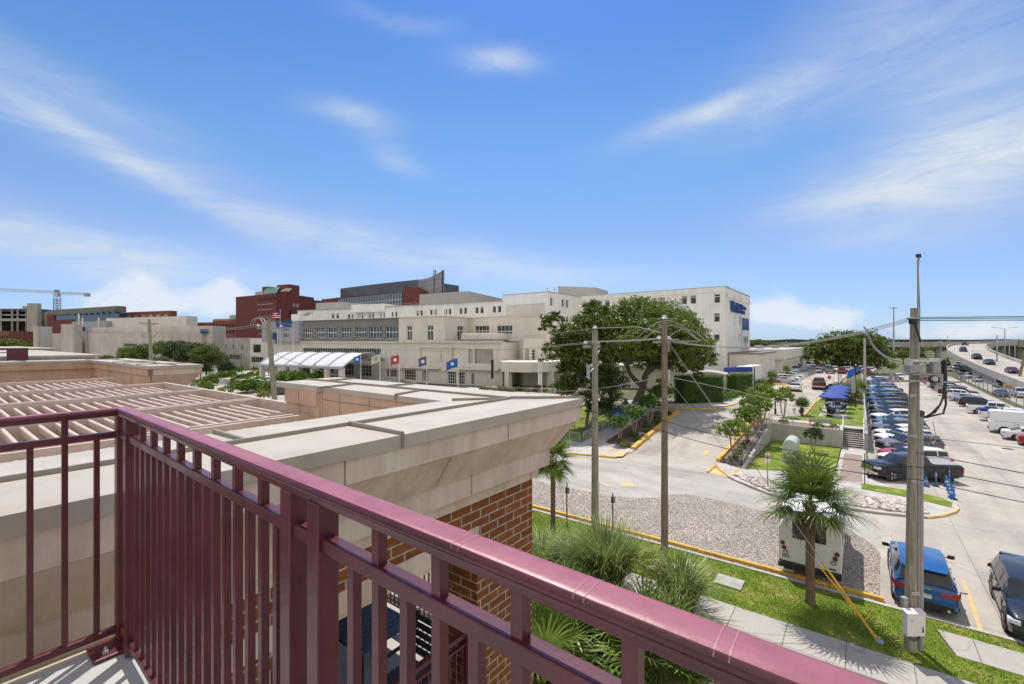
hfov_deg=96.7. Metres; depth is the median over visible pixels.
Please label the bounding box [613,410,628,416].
blue sign
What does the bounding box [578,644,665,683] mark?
shrub
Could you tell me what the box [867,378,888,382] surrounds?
parked car
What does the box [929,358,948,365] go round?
parked van
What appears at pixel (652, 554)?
twiggy shrub
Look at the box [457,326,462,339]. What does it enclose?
window
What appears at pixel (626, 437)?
planting bed
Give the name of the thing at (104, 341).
concrete hall
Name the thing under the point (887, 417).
parked car
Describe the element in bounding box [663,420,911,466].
overhead wire
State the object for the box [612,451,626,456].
road marking
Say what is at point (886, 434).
parked car
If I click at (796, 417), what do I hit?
lawn
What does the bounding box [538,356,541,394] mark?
flagpole
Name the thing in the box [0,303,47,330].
unfinished building
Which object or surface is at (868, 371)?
parked car
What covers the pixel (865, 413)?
picket railing
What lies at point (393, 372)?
window
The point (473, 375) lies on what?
service door
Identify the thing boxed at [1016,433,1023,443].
parked car
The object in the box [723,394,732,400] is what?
shrub
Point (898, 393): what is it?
parked car
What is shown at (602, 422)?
ramp railing
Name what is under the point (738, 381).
hedge
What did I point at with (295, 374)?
shrub
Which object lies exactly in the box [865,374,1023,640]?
parking lot
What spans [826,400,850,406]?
picnic table
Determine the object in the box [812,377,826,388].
moving pickup
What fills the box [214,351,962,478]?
ground
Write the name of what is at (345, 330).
window
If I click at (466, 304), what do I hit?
hospital building
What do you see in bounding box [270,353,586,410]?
overhead wire
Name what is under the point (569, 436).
ramp railing
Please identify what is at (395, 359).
flagpole
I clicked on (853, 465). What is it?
pavement
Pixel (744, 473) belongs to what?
guy wire
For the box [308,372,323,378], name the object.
shrub
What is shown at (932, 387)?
parked car
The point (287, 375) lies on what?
shrub
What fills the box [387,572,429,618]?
loggia railing
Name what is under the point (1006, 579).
parked car
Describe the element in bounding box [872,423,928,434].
parked car
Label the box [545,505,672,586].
ornamental grass
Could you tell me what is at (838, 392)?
umbrella
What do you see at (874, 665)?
pavement
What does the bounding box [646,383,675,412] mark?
crape myrtle
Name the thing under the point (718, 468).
kerb
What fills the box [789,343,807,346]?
broadleaf tree
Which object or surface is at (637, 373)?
service building
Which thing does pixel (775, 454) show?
lawn
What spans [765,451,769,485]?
sign post
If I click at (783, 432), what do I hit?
retaining wall
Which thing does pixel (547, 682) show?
shrub
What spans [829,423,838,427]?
shrub
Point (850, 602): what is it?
guy guard
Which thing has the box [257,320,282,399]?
utility pole
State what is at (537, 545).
ornamental grass
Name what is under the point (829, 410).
litter bin
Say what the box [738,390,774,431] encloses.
crape myrtle
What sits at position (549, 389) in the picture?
kerb wall
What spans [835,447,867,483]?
pavement
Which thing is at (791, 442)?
utility cabinet
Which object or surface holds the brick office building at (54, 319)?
on the ground at (630, 393)
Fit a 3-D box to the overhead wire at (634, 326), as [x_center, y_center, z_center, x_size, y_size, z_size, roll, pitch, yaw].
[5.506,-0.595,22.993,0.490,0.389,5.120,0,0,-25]
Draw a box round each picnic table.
[819,406,846,414]
[824,402,846,410]
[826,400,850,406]
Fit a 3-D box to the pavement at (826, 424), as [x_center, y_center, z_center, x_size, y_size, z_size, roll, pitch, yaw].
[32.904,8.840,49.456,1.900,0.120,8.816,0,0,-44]
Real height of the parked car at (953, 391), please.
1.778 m
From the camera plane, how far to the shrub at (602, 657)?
13.57 m
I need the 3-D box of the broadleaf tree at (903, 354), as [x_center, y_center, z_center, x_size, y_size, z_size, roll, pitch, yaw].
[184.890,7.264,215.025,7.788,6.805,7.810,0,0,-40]
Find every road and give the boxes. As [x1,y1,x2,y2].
[188,384,874,545]
[190,372,284,398]
[207,370,269,374]
[583,374,846,465]
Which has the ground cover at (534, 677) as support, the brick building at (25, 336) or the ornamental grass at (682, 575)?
the ornamental grass at (682, 575)
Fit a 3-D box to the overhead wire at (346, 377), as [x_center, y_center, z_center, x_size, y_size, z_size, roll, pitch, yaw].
[-9.224,2.122,34.242,32.874,2.667,0.028,0,0,33]
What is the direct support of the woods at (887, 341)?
on the ground at (630, 393)
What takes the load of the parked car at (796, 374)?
on the road at (684, 449)
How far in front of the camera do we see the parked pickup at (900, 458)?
34.15 m
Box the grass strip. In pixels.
[952,377,1023,408]
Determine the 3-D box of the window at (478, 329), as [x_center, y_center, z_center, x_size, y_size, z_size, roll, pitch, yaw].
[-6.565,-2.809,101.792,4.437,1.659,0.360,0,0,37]
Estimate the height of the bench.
0.900 m
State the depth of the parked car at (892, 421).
51.43 m
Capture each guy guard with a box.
[818,565,876,637]
[821,562,876,639]
[823,562,876,638]
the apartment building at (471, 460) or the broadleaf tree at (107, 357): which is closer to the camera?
the apartment building at (471, 460)
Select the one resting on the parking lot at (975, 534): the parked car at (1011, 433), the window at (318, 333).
the parked car at (1011, 433)
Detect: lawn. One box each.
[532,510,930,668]
[561,406,613,441]
[745,440,840,472]
[780,416,805,419]
[803,401,863,426]
[861,483,951,506]
[924,618,1023,683]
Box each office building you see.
[41,306,129,332]
[128,311,176,317]
[322,270,458,304]
[750,345,804,373]
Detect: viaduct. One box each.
[776,340,1005,357]
[989,340,1023,359]
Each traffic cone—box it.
[924,476,929,486]
[948,487,955,497]
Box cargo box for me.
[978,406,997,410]
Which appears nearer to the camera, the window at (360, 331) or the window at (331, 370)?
the window at (360, 331)
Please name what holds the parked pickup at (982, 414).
on the parking lot at (975, 534)
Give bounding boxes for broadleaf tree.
[0,338,32,346]
[97,354,114,358]
[114,346,140,358]
[125,343,161,359]
[152,340,173,354]
[153,355,171,361]
[159,340,190,358]
[172,341,204,362]
[186,342,225,375]
[188,358,212,379]
[212,352,230,367]
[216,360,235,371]
[750,339,770,346]
[767,341,779,344]
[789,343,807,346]
[802,346,816,361]
[895,350,908,363]
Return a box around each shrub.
[197,382,214,389]
[200,373,220,383]
[207,370,224,377]
[221,370,236,377]
[227,380,248,392]
[230,371,256,383]
[235,376,265,390]
[241,377,276,390]
[256,381,270,393]
[256,390,270,397]
[275,371,289,380]
[281,371,293,380]
[285,371,302,380]
[295,371,311,380]
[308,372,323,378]
[534,649,595,683]
[573,627,620,677]
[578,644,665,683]
[624,547,675,596]
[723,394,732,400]
[778,418,788,423]
[813,421,823,427]
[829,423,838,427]
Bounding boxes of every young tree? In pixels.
[781,452,810,461]
[802,426,824,451]
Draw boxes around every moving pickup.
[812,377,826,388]
[1010,387,1023,396]
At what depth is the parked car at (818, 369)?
129.47 m
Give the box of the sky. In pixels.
[0,0,1023,339]
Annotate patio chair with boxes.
[387,610,430,683]
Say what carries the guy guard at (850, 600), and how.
attached to the guy wire at (740, 445)
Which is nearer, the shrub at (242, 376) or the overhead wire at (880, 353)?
the overhead wire at (880, 353)
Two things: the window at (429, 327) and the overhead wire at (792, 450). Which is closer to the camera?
the overhead wire at (792, 450)
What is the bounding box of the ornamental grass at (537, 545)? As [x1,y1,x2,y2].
[532,525,576,564]
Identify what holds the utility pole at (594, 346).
on the ground at (630, 393)
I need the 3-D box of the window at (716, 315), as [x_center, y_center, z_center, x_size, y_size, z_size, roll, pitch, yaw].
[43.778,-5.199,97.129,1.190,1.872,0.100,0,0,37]
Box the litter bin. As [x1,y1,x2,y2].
[826,407,832,416]
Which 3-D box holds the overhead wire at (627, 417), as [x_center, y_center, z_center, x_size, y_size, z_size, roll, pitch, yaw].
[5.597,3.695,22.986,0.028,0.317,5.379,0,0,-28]
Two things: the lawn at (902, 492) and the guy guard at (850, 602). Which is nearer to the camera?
the guy guard at (850, 602)
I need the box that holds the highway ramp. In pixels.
[946,342,1023,388]
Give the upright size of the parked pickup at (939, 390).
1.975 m
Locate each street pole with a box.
[996,335,997,361]
[1014,342,1015,357]
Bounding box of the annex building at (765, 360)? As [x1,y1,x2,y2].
[728,351,775,379]
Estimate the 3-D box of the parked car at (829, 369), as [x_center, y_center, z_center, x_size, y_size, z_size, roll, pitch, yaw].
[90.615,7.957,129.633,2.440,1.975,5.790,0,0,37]
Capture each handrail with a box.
[771,415,839,429]
[863,418,863,449]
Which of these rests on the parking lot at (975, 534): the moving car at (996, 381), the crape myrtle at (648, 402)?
the moving car at (996, 381)
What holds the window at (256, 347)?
in the grey building at (248, 348)
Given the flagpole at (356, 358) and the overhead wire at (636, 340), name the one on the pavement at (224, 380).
the flagpole at (356, 358)
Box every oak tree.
[536,298,634,429]
[602,294,721,405]
[804,327,899,369]
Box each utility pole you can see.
[79,329,93,353]
[128,319,158,359]
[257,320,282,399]
[583,326,601,528]
[653,315,697,565]
[886,254,965,652]
[1018,354,1023,375]
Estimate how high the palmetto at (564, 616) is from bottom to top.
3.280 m
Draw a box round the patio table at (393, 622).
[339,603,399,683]
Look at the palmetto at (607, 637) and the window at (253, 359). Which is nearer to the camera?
the palmetto at (607, 637)
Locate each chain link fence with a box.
[743,413,769,465]
[954,369,1023,407]
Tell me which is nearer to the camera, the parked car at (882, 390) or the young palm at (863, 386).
the young palm at (863, 386)
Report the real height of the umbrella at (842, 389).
2.850 m
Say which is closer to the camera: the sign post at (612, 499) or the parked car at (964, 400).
the sign post at (612, 499)
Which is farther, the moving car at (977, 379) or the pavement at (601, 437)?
the moving car at (977, 379)
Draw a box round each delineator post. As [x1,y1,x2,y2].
[932,471,938,486]
[950,482,957,499]
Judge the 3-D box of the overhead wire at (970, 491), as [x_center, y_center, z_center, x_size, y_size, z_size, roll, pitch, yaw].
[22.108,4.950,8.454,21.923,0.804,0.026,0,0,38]
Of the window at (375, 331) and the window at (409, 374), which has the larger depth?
the window at (375, 331)
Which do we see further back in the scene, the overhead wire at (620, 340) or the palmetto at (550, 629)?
the overhead wire at (620, 340)
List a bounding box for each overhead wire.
[260,325,583,350]
[268,348,414,369]
[268,350,591,392]
[270,319,591,340]
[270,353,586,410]
[284,326,577,350]
[586,338,655,341]
[590,417,659,430]
[592,411,662,420]
[596,326,660,332]
[598,376,661,388]
[611,339,656,341]
[636,320,700,340]
[644,325,698,340]
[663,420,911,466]
[663,431,912,479]
[667,376,910,435]
[674,319,908,347]
[679,321,908,347]
[684,316,912,346]
[863,326,901,360]
[865,328,901,361]
[915,466,1023,487]
[916,452,1023,473]
[916,479,1023,502]
[918,436,1023,448]
[919,320,997,320]
[920,316,1023,317]
[920,318,1012,318]
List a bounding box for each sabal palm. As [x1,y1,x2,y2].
[534,437,578,530]
[751,448,880,605]
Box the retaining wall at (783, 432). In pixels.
[742,423,843,468]
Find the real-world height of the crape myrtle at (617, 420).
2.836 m
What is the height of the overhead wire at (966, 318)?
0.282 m
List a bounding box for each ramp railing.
[563,431,576,441]
[583,401,638,441]
[605,406,647,439]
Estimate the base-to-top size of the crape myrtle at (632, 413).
3.368 m
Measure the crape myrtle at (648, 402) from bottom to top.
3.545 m
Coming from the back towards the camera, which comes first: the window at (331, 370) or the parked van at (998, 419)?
the window at (331, 370)
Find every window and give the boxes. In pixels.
[229,354,239,359]
[251,357,262,362]
[253,344,260,352]
[284,328,288,337]
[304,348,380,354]
[305,328,312,337]
[316,328,323,337]
[319,368,333,373]
[328,327,336,337]
[342,327,350,337]
[344,364,352,374]
[356,327,365,337]
[359,365,370,375]
[370,326,381,337]
[386,326,398,338]
[387,368,396,376]
[405,370,415,379]
[407,326,411,339]
[427,325,432,339]
[448,372,455,383]
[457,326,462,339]
[459,372,464,383]
[475,326,488,332]
[497,325,511,333]
[532,349,534,359]
[682,296,686,303]
[691,295,695,303]
[714,294,719,302]
[714,313,719,321]
[714,334,719,340]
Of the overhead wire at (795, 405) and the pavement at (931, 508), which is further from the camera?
the pavement at (931, 508)
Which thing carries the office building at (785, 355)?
on the ground at (630, 393)
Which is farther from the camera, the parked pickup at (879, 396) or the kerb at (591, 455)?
the parked pickup at (879, 396)
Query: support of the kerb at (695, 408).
on the ground at (630, 393)
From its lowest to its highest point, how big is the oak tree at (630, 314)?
16.452 m
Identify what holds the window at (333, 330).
in the hospital building at (513, 367)
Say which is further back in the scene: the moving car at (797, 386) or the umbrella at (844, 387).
the moving car at (797, 386)
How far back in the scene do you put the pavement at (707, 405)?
64.89 m
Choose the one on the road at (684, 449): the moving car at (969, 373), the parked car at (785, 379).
the parked car at (785, 379)
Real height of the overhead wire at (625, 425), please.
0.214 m
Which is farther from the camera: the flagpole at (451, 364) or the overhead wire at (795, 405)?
the flagpole at (451, 364)
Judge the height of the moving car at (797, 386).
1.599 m
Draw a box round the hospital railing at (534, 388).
[446,386,601,391]
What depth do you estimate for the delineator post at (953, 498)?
30.27 m
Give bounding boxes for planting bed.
[606,411,671,448]
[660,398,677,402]
[721,420,768,465]
[770,420,838,428]
[819,380,862,402]
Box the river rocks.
[734,474,929,513]
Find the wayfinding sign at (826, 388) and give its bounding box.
[825,384,832,401]
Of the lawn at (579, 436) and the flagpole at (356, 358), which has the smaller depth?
the lawn at (579, 436)
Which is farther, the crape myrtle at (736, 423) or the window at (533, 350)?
the window at (533, 350)
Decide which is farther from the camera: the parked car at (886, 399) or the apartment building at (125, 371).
the parked car at (886, 399)
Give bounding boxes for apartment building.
[0,346,102,360]
[0,358,202,443]
[0,377,583,683]
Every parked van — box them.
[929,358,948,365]
[987,408,1023,431]
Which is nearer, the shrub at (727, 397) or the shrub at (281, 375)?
the shrub at (727, 397)
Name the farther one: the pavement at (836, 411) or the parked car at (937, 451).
the pavement at (836, 411)
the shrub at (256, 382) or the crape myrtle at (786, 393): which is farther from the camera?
the shrub at (256, 382)
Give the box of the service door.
[472,374,474,383]
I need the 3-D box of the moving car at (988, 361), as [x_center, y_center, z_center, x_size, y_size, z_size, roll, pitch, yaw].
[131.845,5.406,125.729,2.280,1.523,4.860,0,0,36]
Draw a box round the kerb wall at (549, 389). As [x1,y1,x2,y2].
[487,386,581,392]
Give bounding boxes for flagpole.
[273,309,280,318]
[275,329,277,373]
[353,352,360,362]
[371,352,380,364]
[391,353,399,382]
[419,354,426,384]
[446,357,457,370]
[491,356,494,378]
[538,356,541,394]
[847,364,855,406]
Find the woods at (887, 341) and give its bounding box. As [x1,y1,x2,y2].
[767,339,1021,341]
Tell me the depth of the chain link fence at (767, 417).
42.12 m
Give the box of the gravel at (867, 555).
[532,481,879,601]
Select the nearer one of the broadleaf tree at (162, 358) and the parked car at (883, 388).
the parked car at (883, 388)
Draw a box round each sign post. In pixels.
[565,483,568,523]
[611,493,614,526]
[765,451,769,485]
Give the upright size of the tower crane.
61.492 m
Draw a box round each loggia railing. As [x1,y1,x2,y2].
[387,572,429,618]
[389,631,467,683]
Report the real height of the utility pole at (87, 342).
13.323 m
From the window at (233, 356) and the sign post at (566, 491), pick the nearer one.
the sign post at (566, 491)
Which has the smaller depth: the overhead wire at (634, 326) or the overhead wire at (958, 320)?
the overhead wire at (958, 320)
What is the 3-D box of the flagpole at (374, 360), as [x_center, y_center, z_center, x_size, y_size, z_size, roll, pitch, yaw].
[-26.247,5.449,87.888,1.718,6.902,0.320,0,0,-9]
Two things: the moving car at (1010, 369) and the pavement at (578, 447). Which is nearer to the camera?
the pavement at (578, 447)
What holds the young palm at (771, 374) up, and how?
on the ground at (630, 393)
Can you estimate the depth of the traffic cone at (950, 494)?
30.57 m
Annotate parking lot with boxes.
[814,371,846,374]
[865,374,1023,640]
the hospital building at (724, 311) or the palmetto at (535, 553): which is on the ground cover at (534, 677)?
the palmetto at (535, 553)
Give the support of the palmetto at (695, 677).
on the ground cover at (534, 677)
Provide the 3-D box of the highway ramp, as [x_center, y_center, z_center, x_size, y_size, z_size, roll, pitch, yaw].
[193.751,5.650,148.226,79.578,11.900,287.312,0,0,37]
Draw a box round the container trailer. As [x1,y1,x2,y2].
[724,364,761,384]
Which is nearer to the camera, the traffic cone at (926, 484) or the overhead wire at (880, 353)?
the overhead wire at (880, 353)
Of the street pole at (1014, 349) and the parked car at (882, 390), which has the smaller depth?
the parked car at (882, 390)
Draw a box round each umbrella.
[819,393,847,398]
[822,389,848,404]
[825,387,850,392]
[828,384,851,389]
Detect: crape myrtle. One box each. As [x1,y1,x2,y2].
[607,414,630,441]
[622,404,648,431]
[637,393,660,423]
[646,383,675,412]
[714,418,754,455]
[729,404,763,439]
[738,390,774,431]
[743,383,784,423]
[773,386,796,416]
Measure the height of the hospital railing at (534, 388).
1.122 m
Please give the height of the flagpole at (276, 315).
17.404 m
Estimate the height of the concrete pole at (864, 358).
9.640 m
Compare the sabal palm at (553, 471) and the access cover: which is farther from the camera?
the sabal palm at (553, 471)
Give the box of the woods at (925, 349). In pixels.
[884,340,953,352]
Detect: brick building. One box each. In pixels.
[0,331,58,343]
[198,322,212,325]
[213,320,235,337]
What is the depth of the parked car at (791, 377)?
101.56 m
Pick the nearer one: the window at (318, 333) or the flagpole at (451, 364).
the flagpole at (451, 364)
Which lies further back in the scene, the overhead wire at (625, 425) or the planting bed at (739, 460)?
the planting bed at (739, 460)
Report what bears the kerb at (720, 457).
on the road at (684, 449)
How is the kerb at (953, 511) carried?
on the parking lot at (975, 534)
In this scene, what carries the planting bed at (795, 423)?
on the ground at (630, 393)
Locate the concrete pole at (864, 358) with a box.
[863,338,866,393]
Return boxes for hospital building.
[256,315,577,386]
[291,291,502,320]
[503,286,749,372]
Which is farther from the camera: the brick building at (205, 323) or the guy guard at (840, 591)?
the brick building at (205, 323)
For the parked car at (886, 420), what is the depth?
54.64 m
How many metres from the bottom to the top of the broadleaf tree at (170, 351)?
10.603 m
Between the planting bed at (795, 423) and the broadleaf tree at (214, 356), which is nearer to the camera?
the planting bed at (795, 423)
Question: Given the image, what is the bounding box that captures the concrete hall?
[33,314,225,363]
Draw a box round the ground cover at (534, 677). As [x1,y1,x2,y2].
[421,571,719,683]
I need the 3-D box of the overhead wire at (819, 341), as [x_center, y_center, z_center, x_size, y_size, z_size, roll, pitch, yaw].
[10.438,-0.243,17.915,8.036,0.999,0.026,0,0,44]
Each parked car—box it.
[268,387,283,393]
[774,374,800,380]
[775,376,797,382]
[780,372,803,377]
[787,370,807,375]
[814,367,823,372]
[825,366,835,373]
[837,368,846,373]
[862,368,871,374]
[866,376,893,380]
[866,385,903,391]
[866,389,907,395]
[866,392,907,399]
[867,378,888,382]
[867,382,896,387]
[868,400,907,409]
[869,387,899,391]
[869,397,906,404]
[869,408,907,418]
[870,392,904,395]
[871,414,907,422]
[871,417,906,424]
[871,418,929,430]
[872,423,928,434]
[872,427,933,439]
[874,433,944,448]
[875,446,953,462]
[876,443,924,452]
[882,541,960,613]
[930,383,966,390]
[935,384,954,390]
[947,389,980,396]
[948,393,985,400]
[958,396,988,406]
[987,551,1023,638]
[1000,426,1023,440]
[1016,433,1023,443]
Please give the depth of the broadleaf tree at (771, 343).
227.99 m
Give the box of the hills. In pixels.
[754,339,1014,341]
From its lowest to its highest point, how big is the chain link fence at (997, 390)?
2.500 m
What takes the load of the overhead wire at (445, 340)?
attached to the utility pole at (594, 346)
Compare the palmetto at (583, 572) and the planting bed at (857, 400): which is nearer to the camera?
the palmetto at (583, 572)
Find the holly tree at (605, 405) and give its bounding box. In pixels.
[568,363,631,435]
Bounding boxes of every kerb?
[532,504,883,601]
[532,508,1023,643]
[566,451,629,457]
[603,410,655,441]
[614,386,788,408]
[631,410,679,449]
[706,465,740,475]
[716,417,765,461]
[727,476,926,518]
[803,379,847,415]
[926,507,959,518]
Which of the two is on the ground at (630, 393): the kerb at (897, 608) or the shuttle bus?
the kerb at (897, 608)
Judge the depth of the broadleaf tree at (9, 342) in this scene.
228.85 m
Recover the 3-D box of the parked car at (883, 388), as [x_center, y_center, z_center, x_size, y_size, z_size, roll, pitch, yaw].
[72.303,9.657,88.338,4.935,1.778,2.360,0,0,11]
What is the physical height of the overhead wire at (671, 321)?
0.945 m
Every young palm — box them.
[653,375,661,383]
[765,369,780,386]
[779,365,792,374]
[795,395,813,415]
[841,382,866,402]
[848,377,872,396]
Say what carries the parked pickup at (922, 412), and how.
on the parking lot at (975, 534)
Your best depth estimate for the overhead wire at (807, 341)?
17.26 m
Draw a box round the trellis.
[0,377,312,462]
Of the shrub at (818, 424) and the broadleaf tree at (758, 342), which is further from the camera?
the broadleaf tree at (758, 342)
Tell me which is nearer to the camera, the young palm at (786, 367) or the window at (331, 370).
the young palm at (786, 367)
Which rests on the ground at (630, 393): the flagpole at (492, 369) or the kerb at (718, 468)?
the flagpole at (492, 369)
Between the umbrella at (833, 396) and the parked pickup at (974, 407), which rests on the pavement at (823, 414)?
the umbrella at (833, 396)
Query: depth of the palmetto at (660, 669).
12.92 m
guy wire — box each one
[669,343,821,561]
[669,345,822,561]
[670,382,816,562]
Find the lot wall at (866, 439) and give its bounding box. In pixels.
[861,373,867,451]
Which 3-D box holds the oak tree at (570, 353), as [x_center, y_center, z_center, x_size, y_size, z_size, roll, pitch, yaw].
[8.502,2.379,53.736,12.205,15.467,8.482,0,0,-26]
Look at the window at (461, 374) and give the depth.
94.54 m
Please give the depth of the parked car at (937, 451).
37.19 m
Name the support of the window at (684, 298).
in the hospital building at (724, 311)
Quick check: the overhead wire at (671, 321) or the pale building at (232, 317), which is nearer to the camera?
the overhead wire at (671, 321)
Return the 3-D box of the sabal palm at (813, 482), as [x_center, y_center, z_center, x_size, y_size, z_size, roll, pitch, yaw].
[11.890,7.363,18.151,4.338,6.273,4.369,0,0,-9]
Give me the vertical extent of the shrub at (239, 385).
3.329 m
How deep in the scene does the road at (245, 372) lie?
132.64 m
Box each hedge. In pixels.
[673,374,723,402]
[725,373,752,393]
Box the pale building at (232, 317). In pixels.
[229,315,235,319]
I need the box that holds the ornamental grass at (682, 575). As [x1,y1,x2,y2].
[627,535,743,614]
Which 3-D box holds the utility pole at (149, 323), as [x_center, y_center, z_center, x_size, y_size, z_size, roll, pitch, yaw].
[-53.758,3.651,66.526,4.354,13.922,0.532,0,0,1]
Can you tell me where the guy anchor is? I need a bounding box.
[875,636,883,644]
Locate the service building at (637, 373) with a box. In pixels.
[571,363,687,388]
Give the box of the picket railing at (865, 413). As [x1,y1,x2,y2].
[864,398,865,428]
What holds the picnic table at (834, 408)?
on the pavement at (823, 414)
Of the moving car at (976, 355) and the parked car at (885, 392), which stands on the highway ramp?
the moving car at (976, 355)
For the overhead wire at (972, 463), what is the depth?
14.29 m
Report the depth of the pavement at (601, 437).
47.11 m
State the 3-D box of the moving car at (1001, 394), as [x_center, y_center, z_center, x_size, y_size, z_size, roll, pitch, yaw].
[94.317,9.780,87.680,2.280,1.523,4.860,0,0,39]
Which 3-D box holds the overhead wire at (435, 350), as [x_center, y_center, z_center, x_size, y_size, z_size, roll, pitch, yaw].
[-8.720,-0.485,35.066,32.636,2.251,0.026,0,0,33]
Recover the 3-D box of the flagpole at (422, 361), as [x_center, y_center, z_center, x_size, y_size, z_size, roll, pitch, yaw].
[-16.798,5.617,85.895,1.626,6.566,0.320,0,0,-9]
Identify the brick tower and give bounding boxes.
[236,284,321,337]
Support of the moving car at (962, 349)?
on the highway ramp
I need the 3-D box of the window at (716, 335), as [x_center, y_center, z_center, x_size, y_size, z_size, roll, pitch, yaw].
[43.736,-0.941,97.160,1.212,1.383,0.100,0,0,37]
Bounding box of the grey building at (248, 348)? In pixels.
[224,338,267,368]
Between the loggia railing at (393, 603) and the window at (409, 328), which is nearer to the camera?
the loggia railing at (393, 603)
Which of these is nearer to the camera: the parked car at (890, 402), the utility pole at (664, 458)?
the utility pole at (664, 458)
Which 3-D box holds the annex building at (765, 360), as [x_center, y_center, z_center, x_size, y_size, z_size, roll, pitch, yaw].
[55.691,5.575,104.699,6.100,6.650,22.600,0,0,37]
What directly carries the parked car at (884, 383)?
on the parking lot at (975, 534)
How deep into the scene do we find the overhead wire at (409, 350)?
32.15 m
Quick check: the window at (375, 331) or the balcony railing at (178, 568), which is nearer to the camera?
the balcony railing at (178, 568)
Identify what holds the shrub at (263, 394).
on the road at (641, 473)
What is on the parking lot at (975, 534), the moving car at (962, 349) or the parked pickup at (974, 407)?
the parked pickup at (974, 407)
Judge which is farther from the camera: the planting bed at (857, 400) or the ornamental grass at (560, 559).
the planting bed at (857, 400)
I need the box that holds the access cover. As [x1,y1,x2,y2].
[713,573,744,590]
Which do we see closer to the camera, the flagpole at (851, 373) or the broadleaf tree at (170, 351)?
the flagpole at (851, 373)
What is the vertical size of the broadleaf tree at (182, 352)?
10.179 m
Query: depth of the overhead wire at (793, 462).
17.29 m
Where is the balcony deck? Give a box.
[2,650,148,683]
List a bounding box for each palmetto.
[532,545,556,563]
[532,555,620,683]
[532,600,614,683]
[559,552,620,648]
[565,572,653,673]
[588,568,706,683]
[591,571,727,683]
[644,609,727,683]
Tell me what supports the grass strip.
on the parking lot at (975, 534)
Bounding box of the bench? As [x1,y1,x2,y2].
[809,418,831,424]
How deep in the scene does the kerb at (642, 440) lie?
47.66 m
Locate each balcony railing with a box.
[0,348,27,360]
[0,406,883,683]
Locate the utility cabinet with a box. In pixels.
[781,435,799,463]
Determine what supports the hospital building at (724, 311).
on the ground at (630, 393)
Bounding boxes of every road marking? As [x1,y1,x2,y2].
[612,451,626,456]
[619,483,633,486]
[709,467,726,476]
[961,580,982,629]
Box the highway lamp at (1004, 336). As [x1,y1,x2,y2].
[991,327,1016,354]
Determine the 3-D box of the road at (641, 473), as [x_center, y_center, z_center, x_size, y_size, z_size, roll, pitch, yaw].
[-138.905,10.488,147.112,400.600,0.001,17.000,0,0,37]
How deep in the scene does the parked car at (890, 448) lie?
41.02 m
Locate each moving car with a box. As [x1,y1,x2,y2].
[789,382,802,391]
[894,373,904,379]
[958,369,967,374]
[959,347,966,351]
[963,372,971,377]
[971,353,982,358]
[972,376,982,381]
[983,359,995,364]
[992,379,1002,386]
[993,389,1008,396]
[1004,367,1018,372]
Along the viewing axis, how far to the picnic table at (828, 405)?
57.47 m
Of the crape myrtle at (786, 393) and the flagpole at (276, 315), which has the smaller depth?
the crape myrtle at (786, 393)
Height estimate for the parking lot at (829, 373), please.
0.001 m
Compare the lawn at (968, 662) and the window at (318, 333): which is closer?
the lawn at (968, 662)
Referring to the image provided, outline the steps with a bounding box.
[843,429,862,449]
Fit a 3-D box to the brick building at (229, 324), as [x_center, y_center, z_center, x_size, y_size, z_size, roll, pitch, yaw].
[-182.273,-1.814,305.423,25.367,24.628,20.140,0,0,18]
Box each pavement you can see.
[219,375,404,385]
[468,386,785,407]
[535,542,974,683]
[561,440,626,455]
[581,410,650,453]
[715,462,957,515]
[767,418,862,429]
[819,413,846,417]
[821,409,847,413]
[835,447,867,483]
[840,453,861,481]
[937,630,1023,675]
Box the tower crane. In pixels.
[0,288,89,309]
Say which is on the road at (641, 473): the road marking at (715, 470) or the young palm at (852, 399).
the road marking at (715, 470)
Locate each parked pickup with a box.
[859,451,963,483]
[866,393,907,401]
[868,405,924,417]
[937,386,978,394]
[965,401,1023,413]
[978,407,1022,418]
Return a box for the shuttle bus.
[778,485,844,580]
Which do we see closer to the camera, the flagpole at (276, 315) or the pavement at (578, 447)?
the pavement at (578, 447)
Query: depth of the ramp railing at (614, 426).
47.97 m
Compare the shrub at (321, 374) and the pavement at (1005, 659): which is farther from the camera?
the shrub at (321, 374)
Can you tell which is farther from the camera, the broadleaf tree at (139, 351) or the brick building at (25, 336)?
the brick building at (25, 336)
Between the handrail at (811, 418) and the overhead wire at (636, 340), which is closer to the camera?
the overhead wire at (636, 340)
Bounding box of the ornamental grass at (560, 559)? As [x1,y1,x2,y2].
[538,520,614,577]
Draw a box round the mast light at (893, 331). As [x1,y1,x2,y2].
[891,307,894,360]

